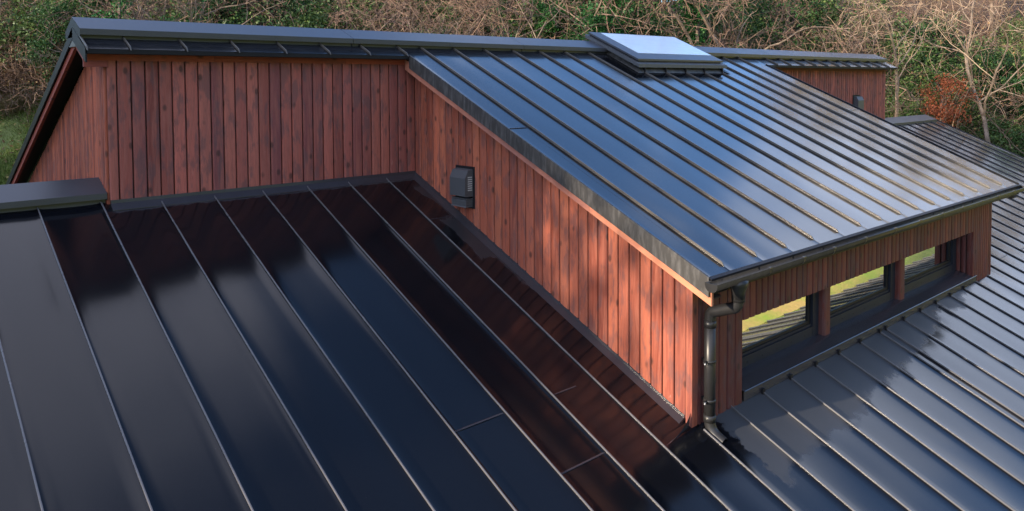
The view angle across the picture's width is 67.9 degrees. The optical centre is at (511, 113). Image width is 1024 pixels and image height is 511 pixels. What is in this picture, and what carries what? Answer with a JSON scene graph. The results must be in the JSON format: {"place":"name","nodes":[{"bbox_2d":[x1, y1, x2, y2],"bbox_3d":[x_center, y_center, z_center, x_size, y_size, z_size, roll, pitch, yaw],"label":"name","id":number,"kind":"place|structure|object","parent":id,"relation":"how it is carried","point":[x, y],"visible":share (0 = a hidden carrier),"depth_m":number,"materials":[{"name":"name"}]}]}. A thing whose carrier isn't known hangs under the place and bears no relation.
{"place":"outdoors","nodes":[
{"label":"outdoors","id":0,"kind":"place"},
{"bbox_2d":[0,0,1023,179],"bbox_3d":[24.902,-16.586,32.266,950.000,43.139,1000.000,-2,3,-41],"label":"ground","id":1,"kind":"structure","parent":0,"point":[9,127],"depth_m":40.38,"materials":[{"name":"green plant"}]},
{"bbox_2d":[0,61,24,114],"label":"bramble thicket","id":2,"kind":"object","parent":1,"relation":"on","point":[5,88],"visible":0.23,"depth_m":30.54,"materials":[{"name":"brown plant"}]},
{"bbox_2d":[0,91,37,114],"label":"bush","id":3,"kind":"object","parent":1,"relation":"on","point":[13,111],"visible":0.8,"depth_m":30.02,"materials":[{"name":"green plant"}]},
{"bbox_2d":[0,0,41,79],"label":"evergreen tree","id":4,"kind":"object","parent":1,"relation":"on","point":[14,34],"visible":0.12,"depth_m":31.90,"materials":[{"name":"green plant"}]},
{"bbox_2d":[0,80,46,184],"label":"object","id":5,"kind":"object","parent":1,"relation":"on","point":[6,167],"depth_m":28.82,"materials":[{"name":"green plant"}]},
{"bbox_2d":[0,0,51,116],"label":"bramble thicket","id":6,"kind":"object","parent":1,"relation":"on","point":[11,57],"visible":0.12,"depth_m":31.13,"materials":[{"name":"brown plant"}]},
{"bbox_2d":[0,32,60,107],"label":"bramble thicket","id":7,"kind":"object","parent":1,"relation":"on","point":[7,85],"visible":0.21,"depth_m":30.70,"materials":[{"name":"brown plant"}]},
{"bbox_2d":[0,21,61,126],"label":"bramble thicket","id":8,"kind":"object","parent":1,"relation":"on","point":[25,94],"visible":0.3,"depth_m":29.92,"materials":[{"name":"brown plant"}]},
{"bbox_2d":[0,37,61,119],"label":"bramble thicket","id":9,"kind":"object","parent":1,"relation":"on","point":[36,82],"visible":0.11,"depth_m":30.50,"materials":[{"name":"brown plant"}]},
{"bbox_2d":[0,0,61,94],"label":"bramble thicket","id":10,"kind":"object","parent":1,"relation":"on","point":[21,49],"visible":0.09,"depth_m":31.41,"materials":[{"name":"brown plant"}]},
{"bbox_2d":[0,0,69,75],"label":"bare tree","id":11,"kind":"object","parent":1,"relation":"on","point":[1,3],"visible":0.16,"depth_m":30.27,"materials":[{"name":"brown plant"}]},
{"bbox_2d":[0,3,105,79],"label":"bramble thicket","id":12,"kind":"object","parent":1,"relation":"on","point":[35,37],"visible":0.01,"depth_m":31.84,"materials":[{"name":"brown plant"}]},
{"bbox_2d":[13,0,98,95],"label":"holly bush","id":13,"kind":"object","parent":1,"relation":"on","point":[40,46],"visible":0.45,"depth_m":29.80,"materials":[{"name":"green plant"}]},
{"bbox_2d":[0,0,137,84],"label":"bushy tree","id":14,"kind":"object","parent":1,"relation":"on","point":[29,24],"visible":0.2,"depth_m":30.71,"materials":[{"name":"green plant"}]},
{"bbox_2d":[27,0,111,15],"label":"ivy clad tree","id":15,"kind":"object","parent":1,"relation":"on","point":[92,5],"visible":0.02,"depth_m":33.83,"materials":[{"name":"green plant"}]},
{"bbox_2d":[16,0,185,102],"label":"ivy clad tree","id":16,"kind":"object","parent":1,"relation":"on","point":[120,3],"visible":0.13,"depth_m":24.79,"materials":[{"name":"green plant"}]},
{"bbox_2d":[74,0,163,18],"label":"leafy understorey tree","id":17,"kind":"object","parent":1,"relation":"on","point":[99,5],"visible":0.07,"depth_m":31.31,"materials":[{"name":"green plant"}]},
{"bbox_2d":[37,0,223,57],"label":"bare tree","id":18,"kind":"object","parent":1,"relation":"on","point":[140,11],"visible":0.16,"depth_m":26.24,"materials":[{"name":"brown plant"}]},
{"bbox_2d":[33,0,273,93],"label":"bare tree","id":19,"kind":"object","parent":1,"relation":"on","point":[147,13],"visible":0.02,"depth_m":21.06,"materials":[{"name":"brown plant"}]},
{"bbox_2d":[117,0,257,23],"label":"leafy understorey tree","id":20,"kind":"object","parent":1,"relation":"on","point":[216,16],"visible":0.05,"depth_m":30.33,"materials":[{"name":"green plant"}]},
{"bbox_2d":[108,0,297,25],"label":"ivy clad tree","id":21,"kind":"object","parent":1,"relation":"on","point":[200,14],"visible":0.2,"depth_m":25.87,"materials":[{"name":"green plant"}]},
{"bbox_2d":[162,1,248,24],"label":"bushy tree","id":22,"kind":"object","parent":1,"relation":"on","point":[173,13],"visible":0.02,"depth_m":29.25,"materials":[{"name":"green plant"}]},
{"bbox_2d":[139,0,299,26],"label":"bare tree","id":23,"kind":"object","parent":1,"relation":"on","point":[258,8],"visible":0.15,"depth_m":29.90,"materials":[{"name":"brown plant"}]},
{"bbox_2d":[167,0,276,25],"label":"ivy clad tree","id":24,"kind":"object","parent":1,"relation":"on","point":[209,7],"visible":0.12,"depth_m":30.36,"materials":[{"name":"green plant"}]},
{"bbox_2d":[178,0,270,25],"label":"leafy understorey tree","id":25,"kind":"object","parent":1,"relation":"on","point":[233,10],"visible":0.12,"depth_m":30.00,"materials":[{"name":"green plant"}]},
{"bbox_2d":[171,0,306,26],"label":"leafy understorey tree","id":26,"kind":"object","parent":1,"relation":"on","point":[271,5],"visible":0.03,"depth_m":32.59,"materials":[{"name":"green plant"}]},
{"bbox_2d":[247,2,306,24],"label":"bramble thicket","id":27,"kind":"object","parent":1,"relation":"on","point":[287,12],"depth_m":28.86,"materials":[{"name":"brown plant"}]},
{"bbox_2d":[269,16,288,25],"bbox_3d":[-8.036,-0.333,26.052,2.475,6.074,2.941,0,2,12],"label":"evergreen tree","id":28,"kind":"object","parent":1,"relation":"on","point":[279,22],"visible":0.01,"depth_m":26.30,"materials":[{"name":"green plant"}]},
{"bbox_2d":[217,0,358,29],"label":"leafy understorey tree","id":29,"kind":"object","parent":1,"relation":"on","point":[311,18],"visible":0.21,"depth_m":29.11,"materials":[{"name":"green plant"}]},
{"bbox_2d":[273,0,401,29],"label":"leafy understorey tree","id":30,"kind":"object","parent":1,"relation":"on","point":[299,1],"visible":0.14,"depth_m":30.88,"materials":[{"name":"green plant"}]},
{"bbox_2d":[276,0,448,32],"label":"bare tree","id":31,"kind":"object","parent":1,"relation":"on","point":[380,29],"visible":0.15,"depth_m":28.50,"materials":[{"name":"brown plant"}]},
{"bbox_2d":[286,0,456,33],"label":"leafy understorey tree","id":32,"kind":"object","parent":1,"relation":"on","point":[355,16],"visible":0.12,"depth_m":29.41,"materials":[{"name":"green plant"}]},
{"bbox_2d":[324,0,480,30],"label":"bare tree","id":33,"kind":"object","parent":1,"relation":"on","point":[357,11],"visible":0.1,"depth_m":28.78,"materials":[{"name":"brown plant"}]},
{"bbox_2d":[371,0,444,32],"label":"leafy understorey tree","id":34,"kind":"object","parent":1,"relation":"on","point":[416,7],"visible":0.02,"depth_m":31.54,"materials":[{"name":"green plant"}]},
{"bbox_2d":[331,0,486,29],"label":"bare tree","id":35,"kind":"object","parent":1,"relation":"on","point":[390,15],"visible":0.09,"depth_m":30.63,"materials":[{"name":"brown plant"}]},
{"bbox_2d":[361,0,467,34],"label":"ivy clad tree","id":36,"kind":"object","parent":1,"relation":"on","point":[427,11],"visible":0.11,"depth_m":30.23,"materials":[{"name":"green plant"}]},
{"bbox_2d":[330,0,530,36],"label":"bare tree","id":37,"kind":"object","parent":1,"relation":"on","point":[387,8],"visible":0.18,"depth_m":27.29,"materials":[{"name":"brown plant"}]},
{"bbox_2d":[375,3,486,35],"bbox_3d":[-2.605,-1.669,29.692,6.426,5.526,6.734,0,2,3],"label":"leafy understorey tree","id":38,"kind":"object","parent":1,"relation":"on","point":[437,25],"visible":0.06,"depth_m":29.22,"materials":[{"name":"green plant"}]},
{"bbox_2d":[384,0,521,36],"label":"bare tree","id":39,"kind":"object","parent":1,"relation":"on","point":[454,22],"visible":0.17,"depth_m":24.06,"materials":[{"name":"brown plant"}]},
{"bbox_2d":[331,0,593,40],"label":"bare tree","id":40,"kind":"object","parent":1,"relation":"on","point":[511,8],"visible":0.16,"depth_m":22.74,"materials":[{"name":"brown plant"}]},
{"bbox_2d":[438,0,538,36],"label":"leafy understorey tree","id":41,"kind":"object","parent":1,"relation":"on","point":[488,16],"visible":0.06,"depth_m":30.30,"materials":[{"name":"green plant"}]},
{"bbox_2d":[0,17,1023,510],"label":"timber house","id":42,"kind":"structure","parent":1,"relation":"on","point":[248,267],"depth_m":7.49,"materials":[{"name":"metal"}]},
{"bbox_2d":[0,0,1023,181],"bbox_3d":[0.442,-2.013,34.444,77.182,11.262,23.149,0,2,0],"label":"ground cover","id":43,"kind":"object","parent":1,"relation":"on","point":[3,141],"depth_m":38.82,"materials":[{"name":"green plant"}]},
{"bbox_2d":[441,0,589,39],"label":"ivy clad tree","id":44,"kind":"object","parent":1,"relation":"on","point":[519,36],"visible":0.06,"depth_m":25.57,"materials":[{"name":"green plant"}]},
{"bbox_2d":[484,0,559,38],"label":"leafy understorey tree","id":45,"kind":"object","parent":1,"relation":"on","point":[535,2],"visible":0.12,"depth_m":29.68,"materials":[{"name":"green plant"}]},
{"bbox_2d":[502,0,586,38],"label":"ivy clad tree","id":46,"kind":"object","parent":1,"relation":"on","point":[564,23],"visible":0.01,"depth_m":31.78,"materials":[{"name":"green plant"}]},
{"bbox_2d":[476,0,617,39],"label":"leafy understorey tree","id":47,"kind":"object","parent":1,"relation":"on","point":[571,22],"visible":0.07,"depth_m":29.46,"materials":[{"name":"green plant"}]},
{"bbox_2d":[527,0,613,39],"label":"ivy clad tree","id":48,"kind":"object","parent":1,"relation":"on","point":[549,25],"visible":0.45,"depth_m":28.90,"materials":[{"name":"green plant"}]},
{"bbox_2d":[537,0,613,38],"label":"ivy clad tree","id":49,"kind":"object","parent":1,"relation":"on","point":[580,14],"visible":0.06,"depth_m":31.70,"materials":[{"name":"green plant"}]},
{"bbox_2d":[515,0,685,38],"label":"bare tree","id":50,"kind":"object","parent":1,"relation":"on","point":[548,28],"visible":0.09,"depth_m":29.56,"materials":[{"name":"brown plant"}]},
{"bbox_2d":[518,0,716,43],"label":"ivy clad tree","id":51,"kind":"object","parent":1,"relation":"on","point":[595,23],"visible":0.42,"depth_m":24.85,"materials":[{"name":"green plant"}]},
{"bbox_2d":[558,0,678,34],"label":"bare tree","id":52,"kind":"object","parent":1,"relation":"on","point":[641,7],"visible":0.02,"depth_m":34.20,"materials":[{"name":"brown plant"}]},
{"bbox_2d":[584,0,659,33],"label":"ivy clad tree","id":53,"kind":"object","parent":1,"relation":"on","point":[645,14],"visible":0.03,"depth_m":32.36,"materials":[{"name":"green plant"}]},
{"bbox_2d":[553,0,711,37],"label":"bare tree","id":54,"kind":"object","parent":1,"relation":"on","point":[651,16],"visible":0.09,"depth_m":29.35,"materials":[{"name":"brown plant"}]},
{"bbox_2d":[585,0,694,41],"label":"evergreen tree","id":55,"kind":"object","parent":1,"relation":"on","point":[653,22],"visible":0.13,"depth_m":25.83,"materials":[{"name":"green plant"}]},
{"bbox_2d":[553,0,878,52],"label":"bare tree","id":56,"kind":"object","parent":1,"relation":"on","point":[716,41],"visible":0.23,"depth_m":24.53,"materials":[{"name":"brown plant"}]},
{"bbox_2d":[639,0,794,49],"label":"bare tree","id":57,"kind":"object","parent":1,"relation":"on","point":[736,29],"visible":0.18,"depth_m":28.34,"materials":[{"name":"brown plant"}]},
{"bbox_2d":[656,0,788,49],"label":"leafy understorey tree","id":58,"kind":"object","parent":1,"relation":"on","point":[721,28],"visible":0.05,"depth_m":30.43,"materials":[{"name":"green plant"}]},
{"bbox_2d":[677,0,768,48],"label":"evergreen tree","id":59,"kind":"object","parent":1,"relation":"on","point":[714,14],"visible":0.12,"depth_m":28.33,"materials":[{"name":"green plant"}]},
{"bbox_2d":[636,0,823,48],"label":"ivy clad tree","id":60,"kind":"object","parent":1,"relation":"on","point":[697,35],"visible":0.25,"depth_m":25.73,"materials":[{"name":"green plant"}]},
{"bbox_2d":[676,0,784,49],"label":"bushy tree","id":61,"kind":"object","parent":1,"relation":"on","point":[750,18],"visible":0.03,"depth_m":33.58,"materials":[{"name":"green plant"}]},
{"bbox_2d":[714,0,842,22],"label":"bare tree","id":62,"kind":"object","parent":1,"relation":"on","point":[790,11],"visible":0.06,"depth_m":35.74,"materials":[{"name":"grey plant"}]},
{"bbox_2d":[727,0,848,51],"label":"leafy understorey tree","id":63,"kind":"object","parent":1,"relation":"on","point":[768,8],"visible":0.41,"depth_m":30.61,"materials":[{"name":"green plant"}]},
{"bbox_2d":[653,0,926,114],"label":"bare tree","id":64,"kind":"object","parent":1,"relation":"on","point":[850,39],"visible":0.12,"depth_m":23.71,"materials":[{"name":"brown plant"}]},
{"bbox_2d":[750,0,837,39],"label":"bare tree","id":65,"kind":"object","parent":1,"relation":"on","point":[799,8],"visible":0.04,"depth_m":37.17,"materials":[{"name":"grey plant"}]},
{"bbox_2d":[740,0,874,51],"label":"bare tree","id":66,"kind":"object","parent":1,"relation":"on","point":[805,21],"visible":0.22,"depth_m":30.75,"materials":[{"name":"brown plant"}]},
{"bbox_2d":[801,0,905,61],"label":"bare tree","id":67,"kind":"object","parent":1,"relation":"on","point":[824,41],"visible":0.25,"depth_m":28.13,"materials":[{"name":"brown plant"}]},
{"bbox_2d":[779,0,947,73],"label":"leafy understorey tree","id":68,"kind":"object","parent":1,"relation":"on","point":[867,19],"visible":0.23,"depth_m":29.78,"materials":[{"name":"green plant"}]},
{"bbox_2d":[818,0,954,56],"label":"bare tree","id":69,"kind":"object","parent":1,"relation":"on","point":[899,7],"visible":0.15,"depth_m":30.65,"materials":[{"name":"brown plant"}]},
{"bbox_2d":[811,0,974,116],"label":"bare tree","id":70,"kind":"object","parent":1,"relation":"on","point":[895,59],"visible":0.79,"depth_m":24.23,"materials":[{"name":"brown plant"}]},
{"bbox_2d":[853,31,988,118],"bbox_3d":[14.985,-0.862,28.481,5.221,4.490,5.471,-2,3,-41],"label":"green bush","id":71,"kind":"object","parent":1,"relation":"on","point":[917,56],"visible":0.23,"depth_m":27.55,"materials":[{"name":"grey plant"}]},
{"bbox_2d":[885,72,956,122],"bbox_3d":[13.735,0.050,26.831,3.788,3.108,3.615,-2,3,-30],"label":"green bush","id":72,"kind":"object","parent":1,"relation":"on","point":[891,99],"visible":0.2,"depth_m":26.34,"materials":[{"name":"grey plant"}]},
{"bbox_2d":[837,19,1004,134],"bbox_3d":[14.999,-0.089,28.210,7.604,7.131,9.257,2,3,39],"label":"undergrowth shrub","id":73,"kind":"object","parent":1,"relation":"on","point":[939,80],"visible":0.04,"depth_m":27.41,"materials":[{"name":"brown plant"}]},
{"bbox_2d":[892,103,962,127],"bbox_3d":[13.668,0.858,25.992,3.156,2.590,3.012,1,3,22],"label":"green bush","id":74,"kind":"object","parent":1,"relation":"on","point":[903,114],"visible":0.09,"depth_m":25.75,"materials":[{"name":"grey plant"}]},
{"bbox_2d":[834,0,1021,95],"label":"bramble thicket","id":75,"kind":"object","parent":1,"relation":"on","point":[927,40],"visible":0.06,"depth_m":30.06,"materials":[{"name":"brown plant"}]},
{"bbox_2d":[879,0,978,60],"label":"bare tree","id":76,"kind":"object","parent":1,"relation":"on","point":[919,14],"visible":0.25,"depth_m":31.70,"materials":[{"name":"brown plant"}]},
{"bbox_2d":[922,0,939,36],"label":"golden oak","id":77,"kind":"object","parent":1,"relation":"on","point":[930,9],"visible":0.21,"depth_m":35.87,"materials":[{"name":"brown plant"}]},
{"bbox_2d":[893,0,972,35],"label":"bare tree","id":78,"kind":"object","parent":1,"relation":"on","point":[943,10],"visible":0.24,"depth_m":36.08,"materials":[{"name":"brown plant"}]},
{"bbox_2d":[887,10,980,42],"bbox_3d":[19.148,-3.124,36.782,5.789,3.728,5.117,0,2,13],"label":"bramble thicket","id":79,"kind":"object","parent":1,"relation":"on","point":[938,28],"visible":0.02,"depth_m":35.80,"materials":[{"name":"brown plant"}]},
{"bbox_2d":[892,9,978,86],"bbox_3d":[16.352,-1.711,29.346,3.005,4.709,3.495,1,3,19],"label":"green bush","id":80,"kind":"object","parent":1,"relation":"on","point":[931,37],"visible":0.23,"depth_m":29.03,"materials":[{"name":"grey plant"}]},
{"bbox_2d":[850,0,1023,142],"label":"bare tree","id":81,"kind":"object","parent":1,"relation":"on","point":[982,111],"visible":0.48,"depth_m":24.98,"materials":[{"name":"brown plant"}]},
{"bbox_2d":[855,39,1023,138],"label":"undergrowth shrub","id":82,"kind":"object","parent":1,"relation":"on","point":[1004,111],"visible":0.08,"depth_m":26.02,"materials":[{"name":"brown plant"}]},
{"bbox_2d":[885,58,998,132],"bbox_3d":[15.133,-0.256,27.421,4.209,3.453,4.016,1,3,21],"label":"green bush","id":83,"kind":"object","parent":1,"relation":"on","point":[930,77],"visible":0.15,"depth_m":26.95,"materials":[{"name":"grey plant"}]},
{"bbox_2d":[916,73,983,127],"bbox_3d":[14.346,0.817,24.983,1.855,4.305,1.988,1,3,37],"label":"rust leaved tree","id":84,"kind":"object","parent":1,"relation":"on","point":[931,109],"visible":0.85,"depth_m":24.90,"materials":[{"name":"orange plant"}]},
{"bbox_2d":[885,10,1023,148],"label":"undergrowth shrub","id":85,"kind":"object","parent":1,"relation":"on","point":[1008,98],"visible":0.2,"depth_m":26.25,"materials":[{"name":"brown plant"}]},
{"bbox_2d":[909,32,1016,90],"bbox_3d":[17.488,-1.215,29.723,4.418,3.799,4.630,1,3,35],"label":"green bush","id":86,"kind":"object","parent":1,"relation":"on","point":[1003,49],"visible":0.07,"depth_m":28.67,"materials":[{"name":"grey plant"}]},
{"bbox_2d":[915,0,1023,68],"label":"bare tree","id":87,"kind":"object","parent":1,"relation":"on","point":[991,17],"visible":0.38,"depth_m":30.46,"materials":[{"name":"brown plant"}]},
{"bbox_2d":[919,22,1023,146],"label":"undergrowth shrub","id":88,"kind":"object","parent":1,"relation":"on","point":[998,69],"visible":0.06,"depth_m":27.31,"materials":[{"name":"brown plant"}]},
{"bbox_2d":[923,86,1022,143],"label":"green bush","id":89,"kind":"object","parent":1,"relation":"on","point":[975,112],"visible":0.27,"depth_m":25.85,"materials":[{"name":"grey plant"}]},
{"bbox_2d":[924,60,1023,146],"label":"undergrowth shrub","id":90,"kind":"object","parent":1,"relation":"on","point":[980,120],"visible":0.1,"depth_m":25.58,"materials":[{"name":"brown plant"}]},
{"bbox_2d":[936,39,1023,104],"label":"green bush","id":91,"kind":"object","parent":1,"relation":"on","point":[1008,67],"visible":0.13,"depth_m":27.63,"materials":[{"name":"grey plant"}]},
{"bbox_2d":[941,47,1023,138],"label":"green bush","id":92,"kind":"object","parent":1,"relation":"on","point":[995,58],"visible":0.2,"depth_m":26.88,"materials":[{"name":"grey plant"}]},
{"bbox_2d":[954,57,1023,139],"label":"green bush","id":93,"kind":"object","parent":1,"relation":"on","point":[999,77],"visible":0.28,"depth_m":26.84,"materials":[{"name":"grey plant"}]},
{"bbox_2d":[963,23,1023,59],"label":"bramble thicket","id":94,"kind":"object","parent":1,"relation":"on","point":[1004,38],"visible":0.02,"depth_m":33.02,"materials":[{"name":"brown plant"}]},
{"bbox_2d":[966,115,1023,155],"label":"green bush","id":95,"kind":"object","parent":1,"relation":"on","point":[1014,138],"visible":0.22,"depth_m":24.70,"materials":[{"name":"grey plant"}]},
{"bbox_2d":[966,0,1023,29],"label":"bare tree","id":96,"kind":"object","parent":1,"relation":"on","point":[1002,13],"visible":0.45,"depth_m":36.16,"materials":[{"name":"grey plant"}]},
{"bbox_2d":[967,11,1023,44],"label":"bramble thicket","id":97,"kind":"object","parent":1,"relation":"on","point":[999,30],"visible":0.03,"depth_m":35.63,"materials":[{"name":"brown plant"}]},
{"bbox_2d":[972,21,1023,71],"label":"bushy tree","id":98,"kind":"object","parent":1,"relation":"on","point":[1013,40],"visible":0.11,"depth_m":30.89,"materials":[{"name":"green plant"}]},
{"bbox_2d":[976,61,1023,153],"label":"sapling stem","id":99,"kind":"object","parent":1,"relation":"on","point":[1001,114],"visible":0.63,"depth_m":22.87,"materials":[{"name":"brown plant"}]},
{"bbox_2d":[988,0,1012,58],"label":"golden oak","id":100,"kind":"object","parent":1,"relation":"on","point":[994,28],"visible":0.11,"depth_m":34.26,"materials":[{"name":"brown plant"}]},
{"bbox_2d":[981,49,1023,92],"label":"green bush","id":101,"kind":"object","parent":1,"relation":"on","point":[1014,61],"visible":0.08,"depth_m":27.95,"materials":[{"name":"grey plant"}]},
{"bbox_2d":[989,11,1023,53],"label":"bushy tree","id":102,"kind":"object","parent":1,"relation":"on","point":[1013,27],"visible":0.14,"depth_m":34.08,"materials":[{"name":"green plant"}]},
{"bbox_2d":[993,124,1023,156],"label":"green bush","id":103,"kind":"object","parent":1,"relation":"on","point":[1006,141],"visible":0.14,"depth_m":24.70,"materials":[{"name":"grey plant"}]},
{"bbox_2d":[1006,77,1023,129],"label":"green bush","id":104,"kind":"object","parent":1,"relation":"on","point":[1020,120],"visible":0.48,"depth_m":26.06,"materials":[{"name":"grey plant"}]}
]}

